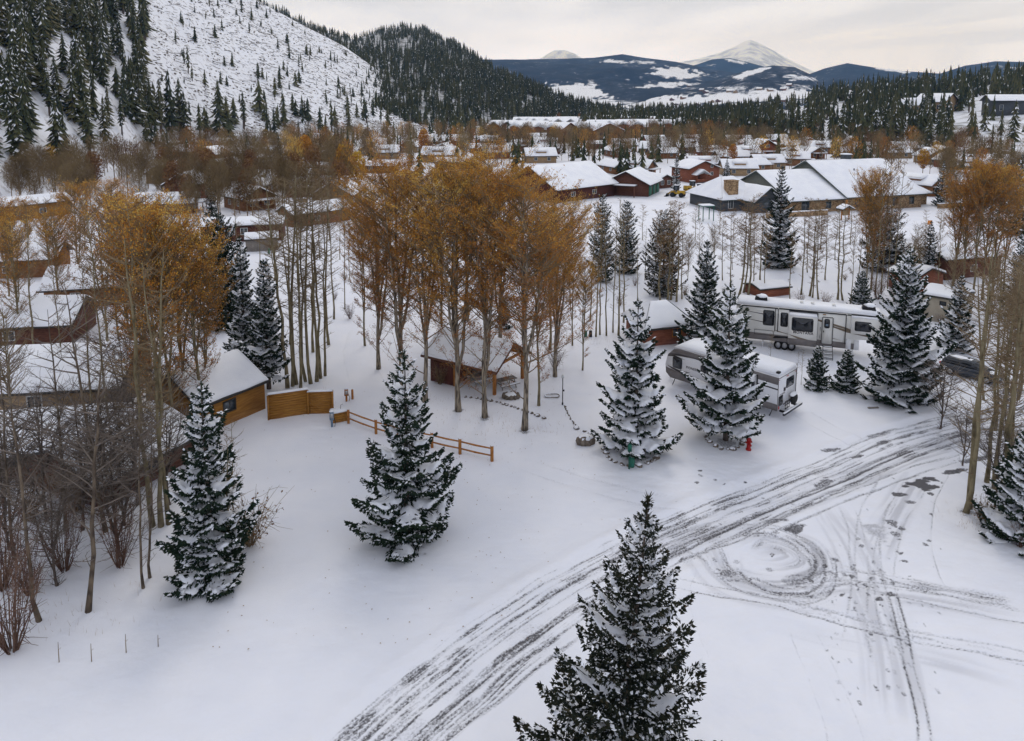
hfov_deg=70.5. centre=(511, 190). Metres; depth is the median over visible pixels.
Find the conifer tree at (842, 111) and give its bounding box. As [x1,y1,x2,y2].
[835,102,847,131]
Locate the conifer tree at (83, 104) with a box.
[75,97,99,143]
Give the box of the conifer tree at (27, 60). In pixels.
[21,42,37,90]
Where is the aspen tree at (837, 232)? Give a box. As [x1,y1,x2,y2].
[833,209,842,259]
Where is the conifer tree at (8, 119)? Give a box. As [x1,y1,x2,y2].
[2,94,13,153]
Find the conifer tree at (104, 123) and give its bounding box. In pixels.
[96,97,113,141]
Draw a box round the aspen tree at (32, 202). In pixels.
[14,197,39,241]
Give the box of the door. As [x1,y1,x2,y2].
[251,241,257,251]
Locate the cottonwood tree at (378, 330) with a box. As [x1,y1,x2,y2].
[330,161,419,369]
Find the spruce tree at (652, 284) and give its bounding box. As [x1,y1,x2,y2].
[640,207,687,296]
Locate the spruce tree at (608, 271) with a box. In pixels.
[584,193,615,281]
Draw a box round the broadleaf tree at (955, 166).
[944,159,966,204]
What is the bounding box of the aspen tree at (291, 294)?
[264,162,319,384]
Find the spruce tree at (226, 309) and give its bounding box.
[189,209,251,331]
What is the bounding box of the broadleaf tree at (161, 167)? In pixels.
[149,157,169,191]
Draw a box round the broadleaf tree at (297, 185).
[291,178,310,200]
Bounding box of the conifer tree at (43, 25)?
[34,0,54,58]
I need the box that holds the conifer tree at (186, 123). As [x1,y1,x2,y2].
[178,92,191,136]
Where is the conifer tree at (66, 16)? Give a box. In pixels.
[62,0,73,33]
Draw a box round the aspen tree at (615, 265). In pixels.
[606,211,624,332]
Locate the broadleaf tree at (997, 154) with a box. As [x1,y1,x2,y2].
[989,144,1003,163]
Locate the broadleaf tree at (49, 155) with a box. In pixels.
[43,154,62,191]
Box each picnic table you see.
[466,372,491,386]
[492,375,519,390]
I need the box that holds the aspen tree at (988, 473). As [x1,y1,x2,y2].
[958,254,1023,482]
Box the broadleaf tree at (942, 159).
[936,149,954,170]
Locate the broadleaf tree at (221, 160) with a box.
[207,153,228,211]
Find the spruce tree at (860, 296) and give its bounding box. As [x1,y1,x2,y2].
[845,271,876,304]
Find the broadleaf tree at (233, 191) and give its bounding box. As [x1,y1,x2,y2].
[226,169,240,215]
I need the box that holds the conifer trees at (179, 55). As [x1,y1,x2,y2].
[146,0,434,150]
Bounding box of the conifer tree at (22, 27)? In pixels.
[16,11,33,47]
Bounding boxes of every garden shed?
[244,231,278,251]
[743,280,792,296]
[886,261,946,291]
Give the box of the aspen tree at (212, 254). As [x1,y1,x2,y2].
[154,210,236,387]
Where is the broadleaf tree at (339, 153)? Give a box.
[333,143,351,172]
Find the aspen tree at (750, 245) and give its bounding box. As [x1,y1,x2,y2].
[733,193,766,294]
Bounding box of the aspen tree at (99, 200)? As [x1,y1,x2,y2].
[89,179,135,338]
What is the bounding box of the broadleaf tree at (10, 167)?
[2,154,31,195]
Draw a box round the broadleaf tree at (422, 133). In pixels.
[417,129,429,148]
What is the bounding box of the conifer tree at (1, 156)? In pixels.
[0,129,4,157]
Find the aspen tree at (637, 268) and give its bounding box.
[632,237,641,299]
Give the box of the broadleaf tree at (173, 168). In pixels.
[162,160,182,191]
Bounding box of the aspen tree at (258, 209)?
[249,183,266,263]
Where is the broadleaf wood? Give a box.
[23,113,1023,180]
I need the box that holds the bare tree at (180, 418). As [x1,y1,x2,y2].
[121,394,197,504]
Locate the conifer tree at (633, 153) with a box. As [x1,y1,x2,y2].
[631,139,635,160]
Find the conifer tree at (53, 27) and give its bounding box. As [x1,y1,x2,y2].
[44,0,64,36]
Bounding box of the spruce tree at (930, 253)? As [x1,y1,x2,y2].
[918,221,942,267]
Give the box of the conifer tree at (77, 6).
[75,0,79,16]
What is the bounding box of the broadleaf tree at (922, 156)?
[917,148,929,172]
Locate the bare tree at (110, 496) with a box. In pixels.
[27,393,186,557]
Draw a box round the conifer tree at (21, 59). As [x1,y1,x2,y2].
[16,40,33,90]
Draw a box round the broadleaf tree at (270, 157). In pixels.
[261,148,279,190]
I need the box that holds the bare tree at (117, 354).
[75,325,149,401]
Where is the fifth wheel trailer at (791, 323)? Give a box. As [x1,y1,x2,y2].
[736,293,886,359]
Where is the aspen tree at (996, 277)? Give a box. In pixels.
[976,256,1010,333]
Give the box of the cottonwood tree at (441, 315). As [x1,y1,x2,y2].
[409,161,464,326]
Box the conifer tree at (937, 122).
[934,104,941,134]
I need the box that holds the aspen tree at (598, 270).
[590,205,613,336]
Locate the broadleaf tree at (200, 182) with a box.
[192,157,223,212]
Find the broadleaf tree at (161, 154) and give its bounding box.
[155,146,170,172]
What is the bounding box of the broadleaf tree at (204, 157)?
[195,151,210,172]
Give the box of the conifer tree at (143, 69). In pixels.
[142,62,147,102]
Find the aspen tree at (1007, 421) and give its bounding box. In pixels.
[972,253,1023,509]
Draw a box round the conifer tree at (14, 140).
[3,102,30,160]
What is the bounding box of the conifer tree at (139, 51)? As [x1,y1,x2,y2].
[137,38,150,84]
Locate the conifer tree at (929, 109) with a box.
[915,101,934,139]
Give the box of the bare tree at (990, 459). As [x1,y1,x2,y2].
[962,418,1023,507]
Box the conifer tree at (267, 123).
[262,102,271,135]
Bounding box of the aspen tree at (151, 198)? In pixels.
[115,187,174,216]
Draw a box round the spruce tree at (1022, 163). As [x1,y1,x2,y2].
[999,155,1023,236]
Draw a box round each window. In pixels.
[2,331,14,340]
[26,395,42,406]
[223,397,236,412]
[240,228,247,234]
[672,328,681,336]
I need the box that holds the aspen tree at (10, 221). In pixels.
[0,198,23,266]
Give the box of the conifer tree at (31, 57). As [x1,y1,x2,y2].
[29,47,42,90]
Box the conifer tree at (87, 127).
[80,101,96,149]
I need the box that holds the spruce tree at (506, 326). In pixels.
[494,310,514,329]
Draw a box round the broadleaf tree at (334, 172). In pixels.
[325,168,336,199]
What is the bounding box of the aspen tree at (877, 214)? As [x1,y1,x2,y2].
[866,144,899,294]
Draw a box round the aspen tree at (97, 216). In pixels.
[82,175,168,351]
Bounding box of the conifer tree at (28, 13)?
[25,9,37,41]
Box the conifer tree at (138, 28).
[135,18,145,43]
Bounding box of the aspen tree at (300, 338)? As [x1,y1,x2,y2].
[270,197,321,387]
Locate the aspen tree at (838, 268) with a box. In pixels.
[826,208,850,299]
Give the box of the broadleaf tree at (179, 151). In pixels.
[176,141,187,158]
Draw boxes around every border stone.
[635,462,642,467]
[653,454,659,459]
[729,446,736,450]
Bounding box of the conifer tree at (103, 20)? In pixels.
[101,11,109,38]
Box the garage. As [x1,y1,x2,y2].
[610,167,663,196]
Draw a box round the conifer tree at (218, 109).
[209,80,229,134]
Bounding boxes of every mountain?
[483,54,735,105]
[540,50,580,58]
[621,65,827,109]
[680,40,814,73]
[694,58,763,72]
[810,61,1023,88]
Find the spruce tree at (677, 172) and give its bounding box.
[670,151,680,191]
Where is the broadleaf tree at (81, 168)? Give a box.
[72,154,95,204]
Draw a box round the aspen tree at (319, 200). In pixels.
[311,168,329,258]
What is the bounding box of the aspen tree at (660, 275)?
[649,209,676,299]
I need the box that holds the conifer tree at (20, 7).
[17,0,25,23]
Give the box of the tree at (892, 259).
[858,202,911,272]
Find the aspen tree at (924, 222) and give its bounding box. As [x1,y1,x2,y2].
[920,212,930,243]
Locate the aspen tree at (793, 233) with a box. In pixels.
[785,213,803,298]
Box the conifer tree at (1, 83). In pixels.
[0,65,12,110]
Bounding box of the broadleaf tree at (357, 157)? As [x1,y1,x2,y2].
[347,150,366,182]
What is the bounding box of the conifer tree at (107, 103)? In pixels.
[104,85,114,126]
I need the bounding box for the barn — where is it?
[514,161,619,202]
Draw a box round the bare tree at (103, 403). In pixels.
[56,370,143,468]
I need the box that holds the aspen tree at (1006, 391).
[973,269,1023,489]
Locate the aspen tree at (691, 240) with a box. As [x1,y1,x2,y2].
[681,233,697,278]
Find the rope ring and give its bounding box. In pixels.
[544,393,559,397]
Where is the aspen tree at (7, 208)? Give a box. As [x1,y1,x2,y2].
[0,187,30,296]
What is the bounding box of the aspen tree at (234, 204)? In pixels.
[226,194,246,256]
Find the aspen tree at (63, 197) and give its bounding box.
[46,177,98,263]
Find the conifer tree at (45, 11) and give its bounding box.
[36,0,51,28]
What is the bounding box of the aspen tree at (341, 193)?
[331,177,352,234]
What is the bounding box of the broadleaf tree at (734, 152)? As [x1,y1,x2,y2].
[728,144,737,158]
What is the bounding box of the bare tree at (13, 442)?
[0,378,51,514]
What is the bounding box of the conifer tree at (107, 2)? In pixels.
[98,0,108,12]
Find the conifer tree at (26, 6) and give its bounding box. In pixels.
[25,0,37,29]
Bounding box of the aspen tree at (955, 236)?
[937,176,976,281]
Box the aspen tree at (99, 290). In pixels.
[68,202,125,417]
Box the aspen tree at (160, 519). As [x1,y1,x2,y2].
[126,249,204,527]
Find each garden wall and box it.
[766,209,827,217]
[937,202,959,208]
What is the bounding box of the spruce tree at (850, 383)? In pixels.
[828,349,865,393]
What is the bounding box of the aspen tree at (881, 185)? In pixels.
[851,161,904,289]
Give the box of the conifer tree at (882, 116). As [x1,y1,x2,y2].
[878,105,883,129]
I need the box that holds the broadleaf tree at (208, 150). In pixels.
[199,148,215,174]
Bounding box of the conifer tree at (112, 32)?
[109,15,120,55]
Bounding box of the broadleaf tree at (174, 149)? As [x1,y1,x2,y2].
[166,142,177,169]
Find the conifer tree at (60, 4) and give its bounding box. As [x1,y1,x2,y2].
[51,0,63,23]
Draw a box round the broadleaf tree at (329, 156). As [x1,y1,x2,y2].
[321,136,336,172]
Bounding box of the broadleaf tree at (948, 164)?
[946,158,956,186]
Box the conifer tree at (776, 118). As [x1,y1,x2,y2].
[772,107,779,133]
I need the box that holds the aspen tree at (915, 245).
[898,233,927,271]
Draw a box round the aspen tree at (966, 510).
[933,250,1020,513]
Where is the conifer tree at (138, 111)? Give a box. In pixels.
[126,79,146,124]
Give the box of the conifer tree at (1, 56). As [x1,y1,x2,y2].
[0,43,7,77]
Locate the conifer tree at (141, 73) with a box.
[140,66,146,92]
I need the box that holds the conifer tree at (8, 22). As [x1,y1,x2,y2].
[5,10,18,58]
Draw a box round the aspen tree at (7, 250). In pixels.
[0,204,40,322]
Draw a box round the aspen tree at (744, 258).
[725,198,762,294]
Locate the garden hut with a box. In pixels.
[621,300,692,345]
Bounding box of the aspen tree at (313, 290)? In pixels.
[286,178,337,381]
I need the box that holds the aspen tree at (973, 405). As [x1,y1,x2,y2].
[940,231,1023,509]
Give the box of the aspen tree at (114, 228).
[94,196,142,318]
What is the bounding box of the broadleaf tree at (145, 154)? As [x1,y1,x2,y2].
[136,140,155,188]
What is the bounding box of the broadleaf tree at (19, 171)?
[7,157,31,195]
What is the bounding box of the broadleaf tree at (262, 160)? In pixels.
[251,156,272,187]
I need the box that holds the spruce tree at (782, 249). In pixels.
[755,166,799,268]
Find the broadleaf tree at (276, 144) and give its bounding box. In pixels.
[270,134,282,160]
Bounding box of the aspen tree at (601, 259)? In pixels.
[588,209,614,334]
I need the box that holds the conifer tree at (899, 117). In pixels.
[893,101,903,136]
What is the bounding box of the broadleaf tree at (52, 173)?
[39,156,64,191]
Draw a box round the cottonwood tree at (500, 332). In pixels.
[466,159,540,337]
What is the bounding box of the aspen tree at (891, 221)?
[880,151,904,288]
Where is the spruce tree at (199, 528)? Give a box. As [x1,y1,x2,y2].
[154,381,261,602]
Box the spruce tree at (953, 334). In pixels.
[932,275,975,353]
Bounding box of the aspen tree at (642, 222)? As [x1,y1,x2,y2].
[638,205,649,239]
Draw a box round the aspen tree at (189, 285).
[135,212,222,380]
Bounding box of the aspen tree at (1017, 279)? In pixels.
[1003,254,1023,314]
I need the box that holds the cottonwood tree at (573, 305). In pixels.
[562,228,590,345]
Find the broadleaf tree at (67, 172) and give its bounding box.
[54,160,81,209]
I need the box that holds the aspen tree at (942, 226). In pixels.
[932,216,946,281]
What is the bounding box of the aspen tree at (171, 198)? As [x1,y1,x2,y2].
[164,185,179,219]
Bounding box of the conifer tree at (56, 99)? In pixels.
[54,81,60,119]
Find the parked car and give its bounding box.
[939,354,1003,384]
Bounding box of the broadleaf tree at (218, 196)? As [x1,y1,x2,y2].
[202,158,230,213]
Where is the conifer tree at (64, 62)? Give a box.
[55,34,68,73]
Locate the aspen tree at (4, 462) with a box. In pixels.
[0,331,46,559]
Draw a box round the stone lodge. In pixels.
[685,153,932,212]
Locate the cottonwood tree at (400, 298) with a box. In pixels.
[329,146,448,385]
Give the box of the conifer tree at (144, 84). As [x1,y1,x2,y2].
[142,74,147,108]
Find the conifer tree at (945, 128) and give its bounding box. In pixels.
[939,110,948,145]
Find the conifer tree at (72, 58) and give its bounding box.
[66,43,75,88]
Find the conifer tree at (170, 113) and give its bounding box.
[162,70,180,132]
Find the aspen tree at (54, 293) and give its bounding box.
[38,237,71,346]
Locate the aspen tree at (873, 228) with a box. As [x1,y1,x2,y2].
[850,168,891,285]
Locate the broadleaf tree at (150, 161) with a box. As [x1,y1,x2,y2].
[145,158,164,185]
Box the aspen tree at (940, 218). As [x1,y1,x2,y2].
[934,204,945,239]
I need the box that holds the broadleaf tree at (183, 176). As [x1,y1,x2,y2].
[178,174,193,198]
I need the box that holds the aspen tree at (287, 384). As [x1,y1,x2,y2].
[240,171,298,388]
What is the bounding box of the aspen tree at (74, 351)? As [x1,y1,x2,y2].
[20,274,129,532]
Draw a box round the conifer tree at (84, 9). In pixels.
[82,4,93,35]
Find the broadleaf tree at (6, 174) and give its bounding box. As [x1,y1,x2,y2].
[0,160,18,195]
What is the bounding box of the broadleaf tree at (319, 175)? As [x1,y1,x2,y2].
[309,163,332,200]
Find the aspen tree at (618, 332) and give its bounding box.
[608,199,632,335]
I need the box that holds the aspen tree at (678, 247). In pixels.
[664,203,697,301]
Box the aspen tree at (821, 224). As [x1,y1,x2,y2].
[816,205,831,249]
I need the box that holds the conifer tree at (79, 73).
[74,59,97,119]
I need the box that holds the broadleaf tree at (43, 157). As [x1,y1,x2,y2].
[33,148,50,182]
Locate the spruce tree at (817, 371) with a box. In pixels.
[804,346,833,391]
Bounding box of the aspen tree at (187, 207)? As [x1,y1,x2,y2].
[182,189,198,263]
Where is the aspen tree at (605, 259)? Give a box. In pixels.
[594,202,613,335]
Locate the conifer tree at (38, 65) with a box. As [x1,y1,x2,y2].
[35,45,49,92]
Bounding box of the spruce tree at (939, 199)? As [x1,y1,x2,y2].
[931,161,950,205]
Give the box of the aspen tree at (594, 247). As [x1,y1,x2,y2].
[587,215,603,317]
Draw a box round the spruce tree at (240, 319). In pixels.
[221,236,258,352]
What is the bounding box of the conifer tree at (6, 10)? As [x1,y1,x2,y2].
[3,1,13,44]
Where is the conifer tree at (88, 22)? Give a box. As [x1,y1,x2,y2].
[85,9,95,49]
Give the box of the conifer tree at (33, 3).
[26,0,37,19]
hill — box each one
[0,0,428,195]
[274,9,590,126]
[785,86,1023,153]
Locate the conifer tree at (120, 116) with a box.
[117,96,125,135]
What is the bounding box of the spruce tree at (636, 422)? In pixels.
[590,298,683,460]
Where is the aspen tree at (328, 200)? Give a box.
[322,165,334,238]
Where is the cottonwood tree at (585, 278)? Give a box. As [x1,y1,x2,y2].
[569,255,606,370]
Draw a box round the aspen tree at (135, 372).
[89,240,180,527]
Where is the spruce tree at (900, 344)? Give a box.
[853,247,956,413]
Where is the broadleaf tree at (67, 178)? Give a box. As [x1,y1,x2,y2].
[59,167,78,192]
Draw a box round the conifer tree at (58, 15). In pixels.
[53,0,64,32]
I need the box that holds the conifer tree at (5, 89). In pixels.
[0,69,14,118]
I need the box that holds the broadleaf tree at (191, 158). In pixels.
[182,150,204,216]
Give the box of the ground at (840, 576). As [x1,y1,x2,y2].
[0,126,1023,740]
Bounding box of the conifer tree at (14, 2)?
[7,0,27,19]
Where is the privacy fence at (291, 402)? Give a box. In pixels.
[267,387,333,419]
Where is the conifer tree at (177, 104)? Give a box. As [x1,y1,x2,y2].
[173,79,194,130]
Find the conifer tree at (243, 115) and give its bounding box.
[240,92,248,129]
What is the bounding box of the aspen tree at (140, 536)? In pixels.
[107,391,165,588]
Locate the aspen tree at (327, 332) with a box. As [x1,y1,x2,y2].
[313,185,343,344]
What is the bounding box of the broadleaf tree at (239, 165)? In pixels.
[230,162,243,212]
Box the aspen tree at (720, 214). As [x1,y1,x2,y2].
[715,198,724,234]
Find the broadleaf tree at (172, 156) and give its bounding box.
[163,145,174,176]
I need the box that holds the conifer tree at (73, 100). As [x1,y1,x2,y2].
[61,62,82,122]
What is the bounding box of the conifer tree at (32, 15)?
[28,0,39,39]
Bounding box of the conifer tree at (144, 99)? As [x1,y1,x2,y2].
[135,77,151,117]
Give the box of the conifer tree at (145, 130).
[141,112,150,148]
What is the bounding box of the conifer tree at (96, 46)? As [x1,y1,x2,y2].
[92,30,108,75]
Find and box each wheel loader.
[665,185,690,197]
[683,180,695,189]
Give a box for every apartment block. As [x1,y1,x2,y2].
[487,120,550,129]
[508,121,577,141]
[512,117,556,119]
[527,117,582,121]
[557,116,596,119]
[571,121,624,139]
[587,119,649,137]
[615,119,675,133]
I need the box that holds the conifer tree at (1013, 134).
[1006,99,1023,141]
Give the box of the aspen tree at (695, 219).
[689,202,701,238]
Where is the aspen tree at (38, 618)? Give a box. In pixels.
[0,350,58,622]
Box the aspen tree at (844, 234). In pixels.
[833,200,857,300]
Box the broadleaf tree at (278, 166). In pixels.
[270,153,292,204]
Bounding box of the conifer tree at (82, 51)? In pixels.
[77,30,90,80]
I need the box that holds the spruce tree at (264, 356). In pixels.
[237,258,291,389]
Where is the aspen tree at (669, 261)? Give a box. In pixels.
[654,200,688,300]
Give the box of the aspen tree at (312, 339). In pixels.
[296,186,333,352]
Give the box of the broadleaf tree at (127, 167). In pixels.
[120,155,133,176]
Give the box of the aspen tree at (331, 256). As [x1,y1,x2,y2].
[321,206,343,318]
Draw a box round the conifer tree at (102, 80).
[95,37,111,87]
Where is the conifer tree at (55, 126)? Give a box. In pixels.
[43,98,72,170]
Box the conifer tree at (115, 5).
[112,0,123,23]
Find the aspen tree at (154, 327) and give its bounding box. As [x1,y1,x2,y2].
[72,190,209,412]
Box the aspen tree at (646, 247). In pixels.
[641,228,649,272]
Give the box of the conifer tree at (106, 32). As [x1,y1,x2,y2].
[104,25,115,65]
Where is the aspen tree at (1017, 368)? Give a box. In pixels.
[997,264,1023,440]
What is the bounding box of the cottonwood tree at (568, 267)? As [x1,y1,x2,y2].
[518,190,602,376]
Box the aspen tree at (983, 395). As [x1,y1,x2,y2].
[969,282,1004,399]
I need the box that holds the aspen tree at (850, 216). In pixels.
[844,200,857,244]
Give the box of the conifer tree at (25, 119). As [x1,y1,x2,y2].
[14,67,39,145]
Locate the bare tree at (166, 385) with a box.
[125,346,194,408]
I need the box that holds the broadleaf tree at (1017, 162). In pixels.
[1003,158,1023,187]
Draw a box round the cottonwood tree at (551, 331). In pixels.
[520,194,585,349]
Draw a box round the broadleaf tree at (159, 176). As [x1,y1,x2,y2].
[153,165,167,191]
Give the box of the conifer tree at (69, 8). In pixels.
[61,0,70,14]
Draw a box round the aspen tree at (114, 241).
[81,179,189,399]
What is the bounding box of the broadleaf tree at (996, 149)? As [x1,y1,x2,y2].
[989,136,1006,165]
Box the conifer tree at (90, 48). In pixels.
[86,32,98,73]
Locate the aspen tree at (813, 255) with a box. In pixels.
[801,220,828,297]
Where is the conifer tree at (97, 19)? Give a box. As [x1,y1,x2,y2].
[92,8,99,43]
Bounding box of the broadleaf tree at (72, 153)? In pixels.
[62,145,85,176]
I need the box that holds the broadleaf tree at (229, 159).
[215,150,237,183]
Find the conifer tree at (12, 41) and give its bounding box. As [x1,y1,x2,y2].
[3,18,18,72]
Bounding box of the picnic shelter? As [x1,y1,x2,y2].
[420,326,530,394]
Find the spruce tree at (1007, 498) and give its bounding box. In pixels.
[971,430,1023,556]
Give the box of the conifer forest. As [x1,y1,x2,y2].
[21,0,1023,174]
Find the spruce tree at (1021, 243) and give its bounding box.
[995,228,1023,315]
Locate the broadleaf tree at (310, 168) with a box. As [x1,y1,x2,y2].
[296,160,319,200]
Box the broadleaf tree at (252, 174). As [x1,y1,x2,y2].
[239,165,262,215]
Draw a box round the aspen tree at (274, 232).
[253,207,287,277]
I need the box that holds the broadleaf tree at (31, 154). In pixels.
[21,150,42,191]
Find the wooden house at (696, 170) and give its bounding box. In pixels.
[670,158,721,182]
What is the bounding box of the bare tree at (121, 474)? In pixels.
[69,409,166,525]
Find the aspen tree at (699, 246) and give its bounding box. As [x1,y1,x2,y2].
[693,219,704,274]
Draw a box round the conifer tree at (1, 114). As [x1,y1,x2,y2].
[0,87,5,120]
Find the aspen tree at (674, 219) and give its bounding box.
[656,214,687,299]
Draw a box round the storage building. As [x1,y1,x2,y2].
[921,283,974,323]
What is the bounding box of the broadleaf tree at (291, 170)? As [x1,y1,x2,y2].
[281,159,301,200]
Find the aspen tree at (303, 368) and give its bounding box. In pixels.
[279,176,320,381]
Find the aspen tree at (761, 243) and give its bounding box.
[751,210,772,279]
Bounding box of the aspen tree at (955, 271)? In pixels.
[944,247,968,288]
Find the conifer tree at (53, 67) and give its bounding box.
[48,57,66,102]
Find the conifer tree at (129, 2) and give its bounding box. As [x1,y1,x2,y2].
[124,0,140,26]
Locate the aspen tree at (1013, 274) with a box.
[999,249,1023,345]
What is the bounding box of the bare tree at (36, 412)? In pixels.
[0,371,99,520]
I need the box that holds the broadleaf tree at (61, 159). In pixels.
[56,151,74,177]
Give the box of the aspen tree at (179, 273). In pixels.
[97,191,204,407]
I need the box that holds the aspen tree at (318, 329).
[295,188,333,378]
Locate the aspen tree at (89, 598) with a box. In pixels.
[39,337,139,613]
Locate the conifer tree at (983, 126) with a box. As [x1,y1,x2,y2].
[978,96,991,131]
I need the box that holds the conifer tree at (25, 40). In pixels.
[17,32,42,89]
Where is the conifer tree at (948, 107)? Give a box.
[942,95,955,132]
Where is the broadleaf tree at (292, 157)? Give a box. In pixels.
[287,152,300,171]
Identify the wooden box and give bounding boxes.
[330,404,346,422]
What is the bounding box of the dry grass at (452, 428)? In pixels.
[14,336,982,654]
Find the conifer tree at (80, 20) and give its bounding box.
[75,0,94,48]
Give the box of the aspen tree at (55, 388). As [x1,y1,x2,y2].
[18,300,88,525]
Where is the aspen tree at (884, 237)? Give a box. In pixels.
[876,141,903,288]
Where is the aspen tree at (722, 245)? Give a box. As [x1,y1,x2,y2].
[712,215,731,279]
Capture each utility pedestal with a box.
[329,410,335,426]
[344,387,349,401]
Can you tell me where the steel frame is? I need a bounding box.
[698,203,714,220]
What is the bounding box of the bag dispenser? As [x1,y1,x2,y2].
[628,443,634,468]
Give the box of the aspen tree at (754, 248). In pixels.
[746,215,762,280]
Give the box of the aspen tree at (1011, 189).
[962,156,1023,299]
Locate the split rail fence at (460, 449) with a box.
[347,408,493,461]
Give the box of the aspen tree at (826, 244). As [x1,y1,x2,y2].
[818,213,840,279]
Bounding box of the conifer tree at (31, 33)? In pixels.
[18,16,49,80]
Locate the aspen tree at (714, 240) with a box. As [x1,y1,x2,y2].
[708,223,720,260]
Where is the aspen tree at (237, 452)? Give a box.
[221,421,246,508]
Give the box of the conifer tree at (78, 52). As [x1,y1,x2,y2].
[72,43,89,97]
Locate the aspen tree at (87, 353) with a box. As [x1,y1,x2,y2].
[55,251,105,400]
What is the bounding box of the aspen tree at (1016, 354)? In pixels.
[976,257,1023,461]
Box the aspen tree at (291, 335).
[258,181,309,386]
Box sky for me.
[261,0,1023,72]
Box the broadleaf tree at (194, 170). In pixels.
[189,156,199,191]
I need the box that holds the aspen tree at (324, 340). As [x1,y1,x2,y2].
[304,196,343,375]
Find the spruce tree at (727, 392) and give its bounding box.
[675,280,769,440]
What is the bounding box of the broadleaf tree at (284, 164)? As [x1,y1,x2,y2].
[277,150,290,201]
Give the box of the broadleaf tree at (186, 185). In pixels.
[179,180,200,217]
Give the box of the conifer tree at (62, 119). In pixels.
[59,103,69,164]
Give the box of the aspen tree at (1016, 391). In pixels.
[980,241,1023,459]
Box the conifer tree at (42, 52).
[39,38,52,96]
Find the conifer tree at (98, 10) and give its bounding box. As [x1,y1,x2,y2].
[93,5,111,55]
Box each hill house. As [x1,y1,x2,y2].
[901,98,921,111]
[917,93,957,111]
[979,94,1023,116]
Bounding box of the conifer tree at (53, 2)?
[51,0,59,26]
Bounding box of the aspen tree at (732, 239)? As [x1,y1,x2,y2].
[732,208,736,269]
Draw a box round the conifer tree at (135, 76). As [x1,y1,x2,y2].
[132,65,137,98]
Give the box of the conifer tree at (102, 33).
[98,18,113,66]
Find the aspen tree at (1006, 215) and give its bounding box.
[972,163,1023,296]
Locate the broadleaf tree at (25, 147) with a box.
[16,141,36,189]
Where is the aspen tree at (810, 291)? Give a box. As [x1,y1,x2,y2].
[795,197,832,295]
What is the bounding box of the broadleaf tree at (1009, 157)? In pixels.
[999,149,1023,165]
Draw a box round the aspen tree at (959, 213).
[938,159,1002,286]
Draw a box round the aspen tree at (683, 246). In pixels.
[675,219,695,298]
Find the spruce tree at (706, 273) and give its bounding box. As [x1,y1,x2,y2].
[674,240,730,343]
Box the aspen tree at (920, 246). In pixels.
[911,220,932,263]
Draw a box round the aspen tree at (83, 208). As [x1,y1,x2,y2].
[77,195,92,246]
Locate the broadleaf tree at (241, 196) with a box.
[235,170,254,215]
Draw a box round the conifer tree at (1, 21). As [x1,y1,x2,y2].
[0,10,6,37]
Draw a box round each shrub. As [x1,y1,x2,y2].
[0,451,99,586]
[0,478,56,591]
[0,508,57,655]
[0,525,53,597]
[2,463,57,521]
[3,478,89,575]
[41,446,112,510]
[69,485,155,570]
[234,483,294,547]
[341,302,356,318]
[430,362,448,384]
[545,345,567,369]
[614,293,626,305]
[794,289,804,299]
[820,290,836,301]
[868,262,890,299]
[880,272,898,300]
[967,490,994,524]
[1007,516,1023,547]
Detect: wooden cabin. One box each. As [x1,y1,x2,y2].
[0,192,72,220]
[0,241,74,278]
[0,294,102,344]
[0,340,158,409]
[0,402,131,479]
[6,400,195,507]
[36,263,123,305]
[134,191,207,213]
[146,160,177,183]
[150,349,269,425]
[161,170,206,197]
[197,215,285,241]
[206,145,226,158]
[223,184,276,211]
[229,174,276,192]
[275,197,350,226]
[310,176,361,204]
[361,138,387,146]
[361,160,398,172]
[373,144,399,158]
[401,139,420,152]
[420,145,456,161]
[423,137,441,145]
[435,141,458,149]
[436,156,466,166]
[441,134,467,144]
[470,143,495,151]
[479,144,510,158]
[480,135,497,142]
[510,138,538,151]
[523,146,557,162]
[534,136,557,143]
[534,142,561,153]
[586,140,606,148]
[596,158,618,173]
[604,145,631,157]
[610,138,638,151]
[622,158,660,172]
[639,141,670,154]
[642,135,664,140]
[645,147,678,158]
[648,170,675,188]
[675,143,697,152]
[686,154,719,164]
[693,145,721,155]
[711,150,750,158]
[718,157,759,175]
[728,145,764,153]
[735,158,773,169]
[747,138,775,153]
[748,153,786,169]
[766,134,788,141]
[780,140,805,146]
[780,151,814,165]
[795,145,827,158]
[807,140,833,153]
[838,146,873,157]
[879,145,914,158]
[884,238,944,264]
[890,141,919,151]
[905,172,950,197]
[912,147,941,164]
[918,240,1004,279]
[932,153,970,166]
[941,157,974,169]
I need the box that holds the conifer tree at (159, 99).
[154,79,165,131]
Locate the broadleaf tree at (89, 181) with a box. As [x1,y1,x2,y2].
[81,170,98,204]
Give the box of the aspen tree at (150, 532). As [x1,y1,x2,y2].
[113,410,173,578]
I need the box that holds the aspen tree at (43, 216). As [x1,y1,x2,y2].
[25,195,63,264]
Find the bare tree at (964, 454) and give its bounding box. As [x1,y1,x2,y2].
[938,399,990,465]
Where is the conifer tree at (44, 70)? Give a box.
[36,55,53,104]
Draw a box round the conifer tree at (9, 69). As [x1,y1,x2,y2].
[2,48,20,110]
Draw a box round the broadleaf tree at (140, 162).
[128,154,148,185]
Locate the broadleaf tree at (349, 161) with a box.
[339,145,355,179]
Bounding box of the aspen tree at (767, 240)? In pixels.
[760,208,774,282]
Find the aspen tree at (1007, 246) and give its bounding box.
[994,172,1023,285]
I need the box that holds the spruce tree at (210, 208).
[202,173,219,215]
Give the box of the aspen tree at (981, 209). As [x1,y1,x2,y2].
[956,158,1015,298]
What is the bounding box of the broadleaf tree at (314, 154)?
[304,144,320,167]
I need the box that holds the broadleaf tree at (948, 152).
[937,145,959,173]
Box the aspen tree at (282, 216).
[266,200,295,344]

